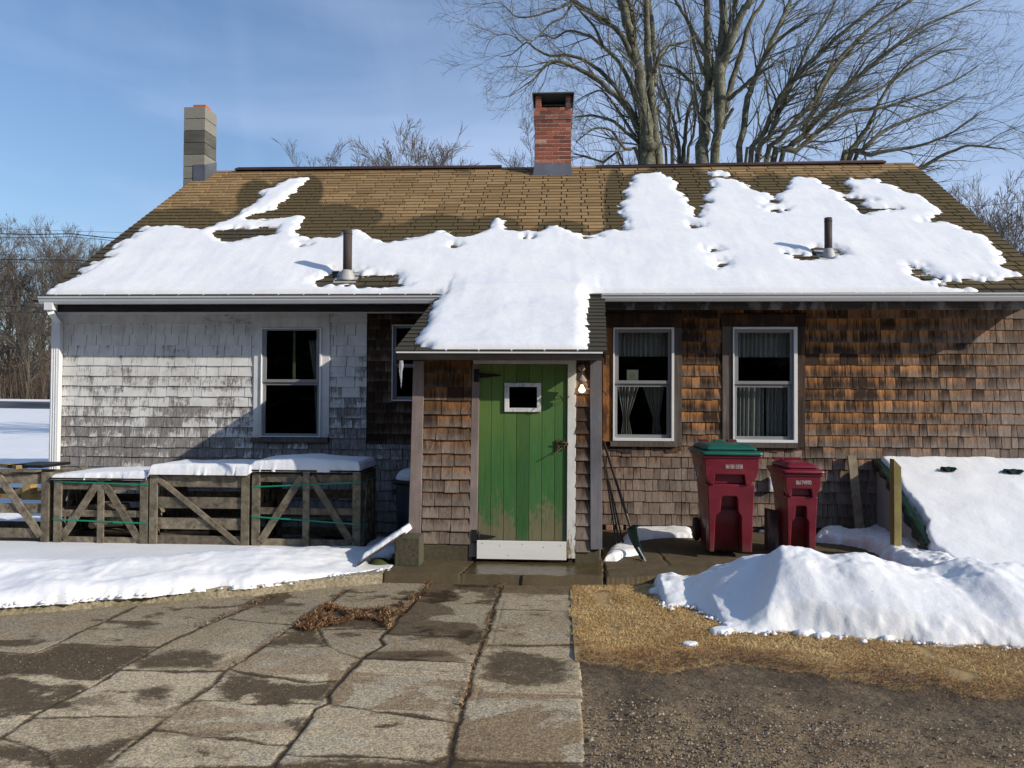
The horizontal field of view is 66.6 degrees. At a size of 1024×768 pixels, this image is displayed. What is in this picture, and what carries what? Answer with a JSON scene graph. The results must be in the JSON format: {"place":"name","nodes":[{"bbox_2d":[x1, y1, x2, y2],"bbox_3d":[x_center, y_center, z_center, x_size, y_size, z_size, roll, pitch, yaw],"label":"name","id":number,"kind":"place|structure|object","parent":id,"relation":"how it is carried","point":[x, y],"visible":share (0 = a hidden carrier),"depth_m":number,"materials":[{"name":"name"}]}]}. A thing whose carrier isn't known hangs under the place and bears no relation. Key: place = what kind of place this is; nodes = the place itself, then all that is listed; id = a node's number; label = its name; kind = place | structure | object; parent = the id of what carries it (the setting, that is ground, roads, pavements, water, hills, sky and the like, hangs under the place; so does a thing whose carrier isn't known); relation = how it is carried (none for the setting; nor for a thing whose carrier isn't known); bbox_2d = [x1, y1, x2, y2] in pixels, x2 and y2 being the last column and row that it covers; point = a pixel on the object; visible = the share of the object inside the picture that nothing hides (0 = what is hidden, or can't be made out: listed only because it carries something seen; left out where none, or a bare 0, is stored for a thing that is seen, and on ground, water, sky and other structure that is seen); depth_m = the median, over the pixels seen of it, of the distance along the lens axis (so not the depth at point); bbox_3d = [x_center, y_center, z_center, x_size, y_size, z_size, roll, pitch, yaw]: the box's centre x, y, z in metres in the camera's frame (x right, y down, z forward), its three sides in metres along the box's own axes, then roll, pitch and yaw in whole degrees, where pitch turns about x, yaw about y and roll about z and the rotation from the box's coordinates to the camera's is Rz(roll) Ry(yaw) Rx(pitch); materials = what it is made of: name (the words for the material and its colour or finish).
{"place":"outdoors","nodes":[
{"label":"outdoors","id":0,"kind":"place"},
{"bbox_2d":[0,484,40,486],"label":"snow field","id":1,"kind":"structure","parent":0,"point":[15,485],"depth_m":14.34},
{"bbox_2d":[0,408,49,484],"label":"snow field","id":2,"kind":"structure","parent":0,"point":[24,435],"depth_m":28.52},
{"bbox_2d":[0,401,49,408],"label":"road","id":3,"kind":"structure","parent":0,"point":[26,404],"depth_m":62.60,"materials":[{"name":"asphalt"}]},
{"bbox_2d":[0,306,56,308],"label":"overhead wire","id":4,"kind":"object","parent":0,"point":[22,306],"visible":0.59,"depth_m":52.07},
{"bbox_2d":[0,259,85,260],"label":"overhead wire","id":5,"kind":"object","parent":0,"point":[32,259],"visible":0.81,"depth_m":52.12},
{"bbox_2d":[0,236,111,240],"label":"overhead wire","id":6,"kind":"object","parent":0,"point":[46,237],"visible":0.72,"depth_m":52.10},
{"bbox_2d":[0,233,114,238],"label":"overhead wire","id":7,"kind":"object","parent":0,"point":[57,234],"visible":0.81,"depth_m":52.04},
{"bbox_2d":[0,228,122,232],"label":"overhead wire","id":8,"kind":"object","parent":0,"point":[61,230],"visible":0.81,"depth_m":52.04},
{"bbox_2d":[86,533,96,536],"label":"firewood log","id":9,"kind":"object","parent":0,"point":[91,534],"visible":0.11,"depth_m":8.61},
{"bbox_2d":[0,583,584,767],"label":"patio","id":10,"kind":"structure","parent":0,"point":[390,699],"depth_m":4.46,"materials":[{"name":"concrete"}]},
{"bbox_2d":[0,569,385,615],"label":"kerb","id":11,"kind":"structure","parent":10,"relation":"on","point":[363,578],"depth_m":6.38,"materials":[{"name":"concrete"}]},
{"bbox_2d":[2,607,586,767],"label":"paving grit","id":12,"kind":"object","parent":10,"relation":"on","point":[189,669],"visible":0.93,"depth_m":4.72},
{"bbox_2d":[198,579,502,711],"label":"leaf litter","id":13,"kind":"object","parent":10,"relation":"on","point":[320,617],"visible":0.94,"depth_m":5.76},
{"bbox_2d":[0,0,1023,362],"label":"sky","id":14,"kind":"structure","parent":0,"point":[94,94],"materials":[{"name":"blue"}]},
{"bbox_2d":[601,530,887,586],"bbox_3d":[3.931,1.809,8.098,6.075,0.137,2.930,0,-1,3],"label":"side apron","id":15,"kind":"object","parent":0,"point":[686,556],"visible":0.17,"depth_m":7.82,"materials":[{"name":"concrete"}]},
{"bbox_2d":[602,454,616,544],"bbox_3d":[1.093,1.298,8.696,0.026,0.960,1.274,0,-1,0],"label":"garden tool","id":16,"kind":"object","parent":15,"relation":"on","point":[609,500],"visible":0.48,"depth_m":8.68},
{"bbox_2d":[604,458,619,542],"bbox_3d":[1.124,1.336,8.719,0.026,0.926,1.225,0,-1,-1],"label":"garden tool","id":17,"kind":"object","parent":15,"relation":"on","point":[612,503],"visible":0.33,"depth_m":8.70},
{"bbox_2d":[609,479,623,542],"bbox_3d":[1.166,1.427,8.739,0.026,0.621,1.172,0,-1,-1],"label":"garden tool","id":18,"kind":"object","parent":15,"relation":"on","point":[622,540],"visible":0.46,"depth_m":8.64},
{"bbox_2d":[602,440,645,560],"bbox_3d":[1.159,1.196,8.411,0.095,1.081,1.776,0,-1,-7],"label":"snow shovel","id":19,"kind":"object","parent":15,"relation":"on","point":[633,535],"visible":1,"depth_m":7.91,"materials":[{"name":"black plastic"}]},
{"bbox_2d":[603,525,691,562],"bbox_3d":[1.560,1.718,8.556,0.758,0.092,2.304,0,-1,18],"label":"snow drift","id":20,"kind":"object","parent":15,"relation":"on","point":[619,551],"visible":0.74,"depth_m":8.84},
{"bbox_2d":[688,439,763,551],"bbox_3d":[2.198,1.137,8.102,0.613,1.087,0.874,0,-1,3],"label":"wheeled bin","id":21,"kind":"object","parent":15,"relation":"on","point":[726,473],"visible":1,"depth_m":7.76,"materials":[{"name":"red plastic"}]},
{"bbox_2d":[764,508,780,550],"bbox_3d":[2.742,1.534,8.201,0.134,0.439,0.150,0,-1,3],"label":"timber stump","id":22,"kind":"object","parent":15,"relation":"on","point":[771,530],"visible":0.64,"depth_m":8.13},
{"bbox_2d":[766,457,824,549],"bbox_3d":[2.913,1.223,8.059,0.424,0.894,0.714,0,-1,3],"label":"wheeled bin","id":23,"kind":"object","parent":15,"relation":"on","point":[796,483],"visible":0.97,"depth_m":7.80,"materials":[{"name":"red plastic"}]},
{"bbox_2d":[847,455,863,528],"bbox_3d":[4.017,1.294,9.104,0.098,0.907,0.232,0,-1,-4],"label":"board","id":24,"kind":"object","parent":15,"relation":"on","point":[855,492],"visible":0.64,"depth_m":9.10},
{"bbox_2d":[816,524,955,567],"bbox_3d":[3.865,1.684,8.187,1.036,0.171,2.520,0,-1,3],"label":"snow drift","id":25,"kind":"object","parent":15,"relation":"on","point":[875,538],"visible":0.79,"depth_m":8.07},
{"bbox_2d":[890,459,901,545],"bbox_3d":[3.858,1.208,7.818,0.092,0.914,0.100,0,-1,3],"label":"board","id":26,"kind":"object","parent":25,"relation":"on","point":[895,509],"visible":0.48,"depth_m":7.77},
{"bbox_2d":[873,458,1023,549],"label":"cellar hatch","id":27,"kind":"object","parent":15,"relation":"on","point":[913,529],"visible":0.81,"depth_m":8.74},
{"bbox_2d":[881,456,1023,564],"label":"snow","id":28,"kind":"structure","parent":27,"relation":"on","point":[972,507],"depth_m":8.22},
{"bbox_2d":[570,581,1023,767],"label":"driveway","id":29,"kind":"structure","parent":0,"point":[873,699],"depth_m":4.20,"materials":[{"name":"gravel"}]},
{"bbox_2d":[1,568,1019,649],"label":"snow crumbs","id":30,"kind":"object","parent":29,"relation":"on","point":[663,606],"visible":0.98,"depth_m":5.81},
{"bbox_2d":[681,641,697,646],"bbox_3d":[1.186,1.737,5.200,0.120,0.032,0.104,0,-1,3],"label":"snow crumb","id":31,"kind":"object","parent":29,"relation":"on","point":[689,643],"visible":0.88,"depth_m":5.19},
{"bbox_2d":[710,626,733,635],"bbox_3d":[1.473,1.736,5.473,0.195,0.050,0.146,1,-1,-18],"label":"snow crumb","id":32,"kind":"object","parent":29,"relation":"on","point":[718,630],"visible":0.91,"depth_m":5.44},
{"bbox_2d":[568,583,1023,715],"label":"grass","id":33,"kind":"structure","parent":29,"relation":"on","point":[821,642],"depth_m":5.04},
{"bbox_2d":[795,628,814,636],"bbox_3d":[2.042,1.736,5.433,0.152,0.053,0.128,0,-1,3],"label":"snow crumb","id":34,"kind":"object","parent":29,"relation":"on","point":[805,631],"visible":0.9,"depth_m":5.40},
{"bbox_2d":[814,631,829,638],"bbox_3d":[2.140,1.736,5.380,0.128,0.051,0.104,0,-1,3],"label":"snow crumb","id":35,"kind":"object","parent":29,"relation":"on","point":[823,634],"visible":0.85,"depth_m":5.36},
{"bbox_2d":[649,545,1023,647],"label":"snow heap","id":36,"kind":"object","parent":29,"relation":"on","point":[956,601],"visible":0.99,"depth_m":5.64,"materials":[{"name":"snow"}]},
{"bbox_2d":[881,635,893,641],"bbox_3d":[2.561,1.737,5.313,0.096,0.052,0.088,0,-1,3],"label":"snow crumb","id":37,"kind":"object","parent":29,"relation":"on","point":[888,637],"visible":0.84,"depth_m":5.29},
{"bbox_2d":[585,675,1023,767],"bbox_3d":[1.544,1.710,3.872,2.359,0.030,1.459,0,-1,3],"label":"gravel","id":38,"kind":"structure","parent":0,"point":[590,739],"depth_m":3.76,"materials":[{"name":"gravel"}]},
{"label":"ground","id":39,"kind":"structure","parent":0,"visible":0},
{"bbox_2d":[0,219,29,356],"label":"bare tree","id":40,"kind":"object","parent":39,"relation":"on","point":[2,285],"visible":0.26,"depth_m":88.31,"materials":[{"name":"plant"}]},
{"bbox_2d":[0,256,42,388],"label":"bare tree","id":41,"kind":"object","parent":39,"relation":"on","point":[10,335],"visible":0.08,"depth_m":91.36,"materials":[{"name":"plant"}]},
{"bbox_2d":[0,399,49,401],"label":"snow bank","id":42,"kind":"structure","parent":39,"relation":"on","point":[44,400],"depth_m":70.96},
{"bbox_2d":[0,345,50,398],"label":"undergrowth","id":43,"kind":"object","parent":39,"relation":"on","point":[35,390],"visible":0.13,"depth_m":75.65,"materials":[{"name":"plant"}]},
{"bbox_2d":[0,225,50,358],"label":"bare tree","id":44,"kind":"object","parent":39,"relation":"on","point":[5,284],"visible":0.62,"depth_m":78.16,"materials":[{"name":"plant"}]},
{"bbox_2d":[0,321,50,393],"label":"woods","id":45,"kind":"object","parent":39,"relation":"on","point":[47,347],"depth_m":100.93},
{"bbox_2d":[0,290,51,398],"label":"bare tree","id":46,"kind":"object","parent":39,"relation":"on","point":[28,354],"visible":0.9,"depth_m":74.62,"materials":[{"name":"plant"}]},
{"bbox_2d":[0,213,80,398],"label":"bare tree","id":47,"kind":"object","parent":39,"relation":"on","point":[23,284],"visible":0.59,"depth_m":78.93,"materials":[{"name":"plant"}]},
{"bbox_2d":[0,226,98,384],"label":"bare tree","id":48,"kind":"object","parent":39,"relation":"on","point":[40,318],"visible":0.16,"depth_m":87.28,"materials":[{"name":"plant"}]},
{"bbox_2d":[0,214,106,362],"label":"bare tree","id":49,"kind":"object","parent":39,"relation":"on","point":[33,272],"visible":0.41,"depth_m":79.14,"materials":[{"name":"plant"}]},
{"bbox_2d":[4,233,104,340],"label":"bare tree","id":50,"kind":"object","parent":39,"relation":"on","point":[76,264],"visible":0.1,"depth_m":84.56,"materials":[{"name":"plant"}]},
{"bbox_2d":[11,218,99,292],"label":"bare tree","id":51,"kind":"object","parent":39,"relation":"on","point":[30,243],"visible":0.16,"depth_m":91.76,"materials":[{"name":"plant"}]},
{"bbox_2d":[0,487,394,607],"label":"snow bank","id":52,"kind":"structure","parent":39,"relation":"on","point":[34,573],"depth_m":6.61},
{"bbox_2d":[0,467,86,541],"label":"slatted crate","id":53,"kind":"object","parent":52,"relation":"on","point":[29,528],"visible":0.5,"depth_m":8.36,"materials":[{"name":"brown wood"}]},
{"bbox_2d":[0,484,40,499],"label":"wooden offcut","id":54,"kind":"object","parent":53,"relation":"in","point":[29,491],"visible":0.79,"depth_m":8.66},
{"bbox_2d":[0,469,40,471],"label":"plank","id":55,"kind":"object","parent":53,"relation":"on","point":[19,470],"visible":1,"depth_m":8.33,"materials":[{"name":"brown wood"}]},
{"bbox_2d":[7,461,70,467],"bbox_3d":[-5.371,0.917,8.866,0.403,0.030,0.500,0,-1,3],"label":"board","id":56,"kind":"object","parent":53,"relation":"on","point":[41,464],"visible":0.93,"depth_m":8.78,"materials":[{"name":"grey wood"}]},
{"bbox_2d":[0,463,25,468],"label":"plank","id":57,"kind":"object","parent":56,"relation":"on","point":[14,466],"visible":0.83,"depth_m":8.69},
{"bbox_2d":[50,475,175,543],"bbox_3d":[-4.364,1.379,8.624,1.064,0.746,0.731,0,-1,3],"label":"slatted crate","id":58,"kind":"object","parent":52,"relation":"on","point":[96,489],"visible":0.65,"depth_m":8.30,"materials":[{"name":"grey wood"}]},
{"bbox_2d":[104,535,131,536],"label":"firewood log","id":59,"kind":"object","parent":58,"relation":"in","point":[119,536],"visible":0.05,"depth_m":8.47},
{"bbox_2d":[51,453,376,480],"bbox_3d":[-3.225,0.899,8.549,3.366,0.265,0.737,0,-1,3],"label":"snow cap","id":60,"kind":"object","parent":58,"relation":"on","point":[319,462],"visible":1,"depth_m":8.22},
{"bbox_2d":[146,472,271,545],"bbox_3d":[-3.291,1.351,8.563,1.111,0.812,0.731,0,-1,3],"label":"slatted crate","id":61,"kind":"object","parent":52,"relation":"on","point":[238,504],"visible":0.62,"depth_m":8.25,"materials":[{"name":"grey wood"}]},
{"bbox_2d":[160,530,210,535],"bbox_3d":[-3.497,1.601,8.343,0.519,0.072,0.057,0,-1,0],"label":"firewood log","id":62,"kind":"object","parent":61,"relation":"in","point":[194,532],"visible":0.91,"depth_m":8.32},
{"bbox_2d":[251,465,376,546],"bbox_3d":[-2.144,1.335,8.497,1.191,0.855,0.731,0,-1,3],"label":"slatted crate","id":63,"kind":"object","parent":52,"relation":"on","point":[275,509],"visible":0.84,"depth_m":8.19,"materials":[{"name":"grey wood"}]},
{"bbox_2d":[284,536,320,538],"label":"firewood log","id":64,"kind":"object","parent":63,"relation":"in","point":[301,537],"visible":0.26,"depth_m":8.46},
{"bbox_2d":[309,533,351,539],"bbox_3d":[-2.000,1.691,8.582,0.535,0.090,0.090,0,-1,3],"label":"firewood log","id":65,"kind":"object","parent":63,"relation":"in","point":[332,536],"visible":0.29,"depth_m":8.57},
{"bbox_2d":[368,558,391,564],"bbox_3d":[-1.248,1.681,7.367,0.240,0.065,0.234,0,-1,3],"label":"flat stone","id":66,"kind":"object","parent":52,"relation":"on","point":[380,561],"visible":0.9,"depth_m":7.31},
{"bbox_2d":[357,530,410,565],"bbox_3d":[-1.184,1.528,7.385,0.420,0.288,0.570,0,-1,3],"label":"ramp board","id":67,"kind":"object","parent":52,"relation":"on","point":[382,548],"visible":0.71,"depth_m":7.18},
{"bbox_2d":[361,523,411,560],"bbox_3d":[-1.171,1.498,7.406,0.432,0.337,0.516,0,-1,3],"label":"snow cap","id":68,"kind":"object","parent":67,"relation":"on","point":[407,527],"visible":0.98,"depth_m":7.24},
{"bbox_2d":[392,478,409,529],"bbox_3d":[-1.115,1.411,9.002,0.538,0.674,0.538,0,-1,3],"label":"rubbish barrel","id":69,"kind":"object","parent":52,"relation":"on","point":[401,491],"visible":0.34,"depth_m":8.82,"materials":[{"name":"blue plastic"}]},
{"bbox_2d":[396,468,409,480],"bbox_3d":[-1.112,1.048,9.010,0.480,0.151,0.468,0,-1,3],"label":"snow cap","id":70,"kind":"object","parent":69,"relation":"on","point":[403,474],"visible":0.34,"depth_m":8.85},
{"bbox_2d":[272,136,385,166],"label":"bare tree","id":71,"kind":"object","parent":39,"relation":"on","point":[333,159],"visible":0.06,"depth_m":47.15,"materials":[{"name":"plant"}]},
{"bbox_2d":[347,114,470,165],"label":"bare tree","id":72,"kind":"object","parent":39,"relation":"on","point":[434,163],"visible":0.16,"depth_m":46.35,"materials":[{"name":"plant"}]},
{"bbox_2d":[379,127,478,165],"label":"bare tree","id":73,"kind":"object","parent":39,"relation":"on","point":[424,157],"visible":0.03,"depth_m":47.46,"materials":[{"name":"plant"}]},
{"bbox_2d":[383,554,603,586],"bbox_3d":[-0.171,1.767,7.334,2.120,0.144,0.932,0,-1,3],"label":"doorstep","id":74,"kind":"object","parent":39,"relation":"on","point":[522,572],"visible":0.69,"depth_m":6.97,"materials":[{"name":"concrete"}]},
{"bbox_2d":[394,533,423,565],"bbox_3d":[-0.971,1.567,7.372,0.241,0.278,0.230,0,-1,3],"label":"stone block","id":75,"kind":"object","parent":74,"relation":"on","point":[409,549],"depth_m":7.26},
{"bbox_2d":[490,113,534,166],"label":"bare tree","id":76,"kind":"object","parent":39,"relation":"on","point":[515,164],"visible":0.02,"depth_m":50.33,"materials":[{"name":"plant"}]},
{"bbox_2d":[32,92,1023,562],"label":"house","id":77,"kind":"structure","parent":39,"relation":"on","point":[498,454],"depth_m":9.40,"materials":[{"name":"wood"}]},
{"bbox_2d":[250,313,330,442],"bbox_3d":[-2.740,-0.086,9.680,0.976,1.611,0.115,0,-1,3],"label":"window","id":78,"kind":"structure","parent":77,"relation":"in","point":[262,322],"depth_m":9.66,"materials":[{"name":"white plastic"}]},
{"bbox_2d":[309,340,316,433],"bbox_3d":[-2.460,0.051,9.790,0.185,1.213,0.046,0,-1,3],"label":"curtain","id":79,"kind":"object","parent":77,"relation":"hanging from","point":[313,346],"visible":0.27,"depth_m":9.79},
{"bbox_2d":[399,361,403,385],"bbox_3d":[-1.032,-0.088,7.265,0.044,0.261,0.043,0,-1,3],"label":"icicle","id":80,"kind":"object","parent":77,"relation":"hanging from","point":[401,365],"visible":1,"depth_m":7.25,"materials":[{"name":"white"}]},
{"bbox_2d":[391,325,413,400],"bbox_3d":[-1.254,-0.260,9.589,0.438,0.939,0.077,0,-1,3],"label":"window","id":81,"kind":"structure","parent":77,"relation":"in","point":[394,327],"depth_m":9.59,"materials":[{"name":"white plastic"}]},
{"bbox_2d":[472,365,567,559],"bbox_3d":[0.079,0.743,7.489,0.921,1.860,0.110,0,-1,3],"label":"door","id":82,"kind":"structure","parent":77,"relation":"in","point":[522,457],"depth_m":7.50,"materials":[{"name":"green paint"}]},
{"bbox_2d":[46,170,1021,351],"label":"roof snow","id":83,"kind":"structure","parent":77,"relation":"on","point":[496,285],"depth_m":9.85,"materials":[{"name":"snow"}]},
{"bbox_2d":[576,364,587,392],"bbox_3d":[0.661,-0.054,7.371,0.145,0.276,0.213,0,-1,3],"label":"wall lamp","id":84,"kind":"object","parent":77,"relation":"attached to","point":[581,380],"visible":1,"depth_m":7.32,"materials":[{"name":"glass"}]},
{"bbox_2d":[617,387,638,433],"bbox_3d":[1.425,0.318,9.560,0.301,0.674,0.046,0,-1,3],"label":"curtain","id":85,"kind":"object","parent":77,"relation":"hanging from","point":[627,395],"visible":0.84,"depth_m":9.56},
{"bbox_2d":[627,370,637,380],"bbox_3d":[1.468,-0.107,9.487,0.138,0.132,0.009,0,-1,3],"label":"picture card","id":86,"kind":"object","parent":77,"relation":"attached to","point":[632,375],"visible":1,"depth_m":9.48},
{"bbox_2d":[602,313,681,446],"bbox_3d":[1.570,-0.050,9.419,0.951,1.611,0.082,0,-1,3],"label":"window","id":87,"kind":"structure","parent":77,"relation":"in","point":[670,323],"depth_m":9.41,"materials":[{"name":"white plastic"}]},
{"bbox_2d":[618,333,667,356],"bbox_3d":[1.592,-0.494,9.537,0.656,0.317,0.046,0,-1,3],"label":"curtain","id":88,"kind":"object","parent":77,"relation":"hanging from","point":[643,344],"visible":0.72,"depth_m":9.53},
{"bbox_2d":[643,387,663,434],"bbox_3d":[1.731,0.319,9.548,0.287,0.674,0.046,0,-1,3],"label":"curtain","id":89,"kind":"object","parent":77,"relation":"hanging from","point":[654,396],"visible":0.89,"depth_m":9.55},
{"bbox_2d":[737,387,763,435],"bbox_3d":[2.869,0.338,9.477,0.392,0.674,0.046,0,-1,3],"label":"curtain","id":90,"kind":"object","parent":77,"relation":"hanging from","point":[750,411],"visible":0.72,"depth_m":9.47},
{"bbox_2d":[738,333,788,357],"bbox_3d":[3.026,-0.484,9.455,0.672,0.324,0.046,0,-1,3],"label":"curtain","id":91,"kind":"object","parent":77,"relation":"hanging from","point":[766,345],"visible":0.82,"depth_m":9.45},
{"bbox_2d":[721,314,805,447],"bbox_3d":[3.010,-0.037,9.336,1.001,1.607,0.082,0,-1,3],"label":"window","id":92,"kind":"structure","parent":77,"relation":"in","point":[795,438],"depth_m":9.33,"materials":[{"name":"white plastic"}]},
{"bbox_2d":[766,387,786,435],"bbox_3d":[3.211,0.340,9.462,0.253,0.674,0.046,0,-1,3],"label":"curtain","id":93,"kind":"object","parent":77,"relation":"hanging from","point":[776,411],"visible":0.77,"depth_m":9.46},
{"bbox_2d":[527,134,636,165],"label":"bare tree","id":94,"kind":"object","parent":39,"relation":"on","point":[604,157],"visible":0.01,"depth_m":45.11,"materials":[{"name":"plant"}]},
{"bbox_2d":[423,0,745,166],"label":"maple tree","id":95,"kind":"object","parent":39,"relation":"on","point":[646,138],"visible":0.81,"depth_m":20.70,"materials":[{"name":"grey plant"}]},
{"bbox_2d":[619,0,741,163],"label":"maple tree","id":96,"kind":"object","parent":39,"relation":"on","point":[680,151],"visible":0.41,"depth_m":23.74,"materials":[{"name":"brown plant"}]},
{"bbox_2d":[643,0,808,162],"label":"maple tree","id":97,"kind":"object","parent":39,"relation":"on","point":[726,37],"visible":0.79,"depth_m":21.76,"materials":[{"name":"grey plant"}]},
{"bbox_2d":[721,0,1023,185],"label":"maple tree","id":98,"kind":"object","parent":39,"relation":"on","point":[782,101],"visible":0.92,"depth_m":22.51,"materials":[{"name":"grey plant"}]},
{"bbox_2d":[947,170,1023,255],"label":"bare tree","id":99,"kind":"object","parent":39,"relation":"on","point":[1014,229],"visible":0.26,"depth_m":32.65,"materials":[{"name":"plant"}]},
{"bbox_2d":[948,183,1023,246],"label":"bare tree","id":100,"kind":"object","parent":39,"relation":"on","point":[994,213],"visible":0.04,"depth_m":28.47,"materials":[{"name":"plant"}]},
{"bbox_2d":[974,181,1023,254],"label":"bare tree","id":101,"kind":"object","parent":39,"relation":"on","point":[1010,219],"visible":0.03,"depth_m":38.64,"materials":[{"name":"plant"}]},
{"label":"firewood log","id":102,"kind":"object","parent":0,"visible":0},
{"bbox_2d":[104,527,138,535],"bbox_3d":[-4.189,1.594,8.377,0.464,0.095,0.085,0,-1,3],"label":"firewood log","id":103,"kind":"object","parent":102,"relation":"on","point":[120,531],"visible":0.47,"depth_m":8.37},
{"bbox_2d":[88,521,124,528],"bbox_3d":[-4.364,1.510,8.392,0.375,0.100,0.078,0,-1,3],"label":"firewood log","id":104,"kind":"object","parent":103,"relation":"on","point":[91,525],"visible":0.63,"depth_m":8.37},
{"bbox_2d":[95,517,136,520],"bbox_3d":[-4.266,1.437,8.392,0.419,0.114,0.098,0,-1,3],"label":"firewood log","id":105,"kind":"object","parent":104,"relation":"on","point":[115,518],"visible":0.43,"depth_m":8.35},
{"bbox_2d":[86,503,129,509],"bbox_3d":[-4.347,1.336,8.395,0.434,0.104,0.096,0,-1,2],"label":"firewood log","id":106,"kind":"object","parent":105,"relation":"on","point":[107,506],"visible":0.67,"depth_m":8.36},
{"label":"firewood log","id":107,"kind":"object","parent":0,"visible":0},
{"bbox_2d":[130,507,164,515],"bbox_3d":[-4.160,1.440,8.823,0.440,0.093,0.087,0,-1,3],"label":"firewood log","id":108,"kind":"object","parent":107,"relation":"on","point":[134,508],"visible":0.18,"depth_m":8.80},
{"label":"firewood log","id":109,"kind":"object","parent":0,"visible":0},
{"bbox_2d":[200,529,220,534],"bbox_3d":[-3.299,1.599,8.443,0.407,0.091,0.076,0,-1,0],"label":"firewood log","id":110,"kind":"object","parent":109,"relation":"on","point":[212,532],"visible":0.14,"depth_m":8.41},
{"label":"firewood log","id":111,"kind":"object","parent":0,"visible":0},
{"bbox_2d":[227,530,240,532],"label":"firewood log","id":112,"kind":"object","parent":111,"relation":"on","point":[232,531],"visible":0.18,"depth_m":8.52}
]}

